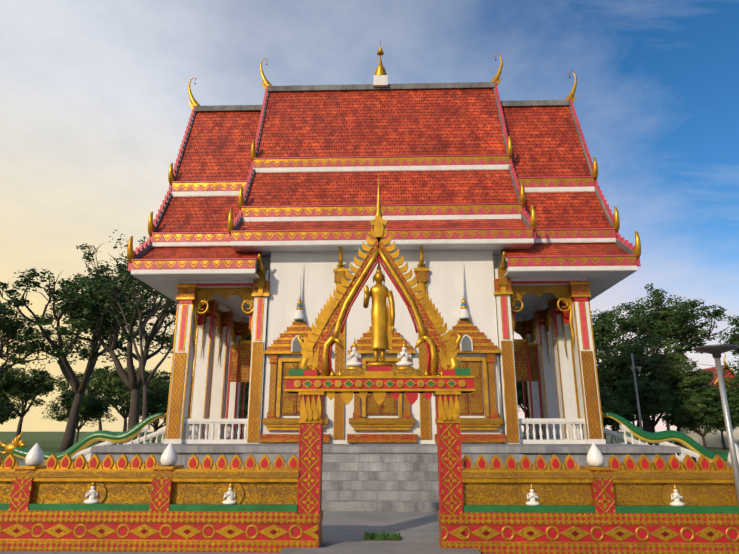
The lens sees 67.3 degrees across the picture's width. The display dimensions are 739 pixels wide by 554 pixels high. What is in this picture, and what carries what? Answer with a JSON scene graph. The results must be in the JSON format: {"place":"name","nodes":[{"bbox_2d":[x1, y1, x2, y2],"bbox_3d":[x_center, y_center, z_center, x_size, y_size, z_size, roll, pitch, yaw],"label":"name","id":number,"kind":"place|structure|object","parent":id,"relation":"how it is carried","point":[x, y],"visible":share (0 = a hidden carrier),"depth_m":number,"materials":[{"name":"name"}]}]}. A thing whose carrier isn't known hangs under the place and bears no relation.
{"place":"outdoors","nodes":[
{"label":"outdoors","id":0,"kind":"place"},
{"bbox_2d":[0,432,730,553],"bbox_3d":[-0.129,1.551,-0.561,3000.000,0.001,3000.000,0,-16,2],"label":"ground","id":1,"kind":"structure","parent":0,"point":[344,526],"depth_m":10.46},
{"bbox_2d":[0,412,728,468],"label":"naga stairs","id":2,"kind":"structure","parent":1,"relation":"on","point":[15,448],"depth_m":18.24,"materials":[{"name":"concrete"}]},
{"bbox_2d":[0,443,738,553],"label":"boundary wall","id":3,"kind":"structure","parent":1,"relation":"on","point":[151,504],"depth_m":7.97,"materials":[{"name":"gold metal"}]},
{"bbox_2d":[0,230,738,455],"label":"trees","id":4,"kind":"object","parent":1,"relation":"on","point":[677,393],"visible":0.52,"depth_m":40.96,"materials":[{"name":"green plant"}]},
{"bbox_2d":[284,174,475,547],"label":"entrance gate","id":5,"kind":"structure","parent":1,"relation":"on","point":[313,388],"depth_m":8.40,"materials":[{"name":"gold metal"}]},
{"bbox_2d":[363,262,394,361],"bbox_3d":[0.152,0.527,8.843,0.509,1.660,0.243,0,-16,2],"label":"buddha statue","id":6,"kind":"object","parent":5,"relation":"on","point":[382,315],"visible":0.98,"depth_m":8.80,"materials":[{"name":"gold metal"}]},
{"bbox_2d":[279,530,480,553],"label":"gate paving","id":7,"kind":"structure","parent":1,"relation":"on","point":[379,548],"depth_m":7.72,"materials":[{"name":"concrete"}]},
{"bbox_2d":[91,442,680,511],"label":"temple platform","id":8,"kind":"structure","parent":1,"relation":"on","point":[383,477],"depth_m":14.01,"materials":[{"name":"stone"}]},
{"bbox_2d":[163,246,605,443],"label":"temple hall","id":9,"kind":"structure","parent":8,"relation":"on","point":[475,296],"depth_m":18.67,"materials":[{"name":"white paint"}]},
{"bbox_2d":[127,40,640,317],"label":"temple roof","id":10,"kind":"structure","parent":9,"relation":"on","point":[454,166],"depth_m":21.62,"materials":[{"name":"red tile"}]},
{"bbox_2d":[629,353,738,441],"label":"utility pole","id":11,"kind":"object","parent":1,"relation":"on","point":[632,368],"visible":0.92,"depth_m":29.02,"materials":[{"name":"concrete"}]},
{"bbox_2d":[693,344,738,505],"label":"street lamp","id":12,"kind":"object","parent":1,"relation":"on","point":[716,350],"visible":1,"depth_m":7.09,"materials":[{"name":"grey metal"}]},
{"bbox_2d":[0,0,738,431],"label":"sky","id":13,"kind":"structure","parent":0,"point":[95,111],"materials":[{"name":"blue"}]},
{"bbox_2d":[680,353,738,446],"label":"building","id":14,"kind":"structure","parent":0,"point":[712,440],"depth_m":59.37,"materials":[{"name":"white metal"}]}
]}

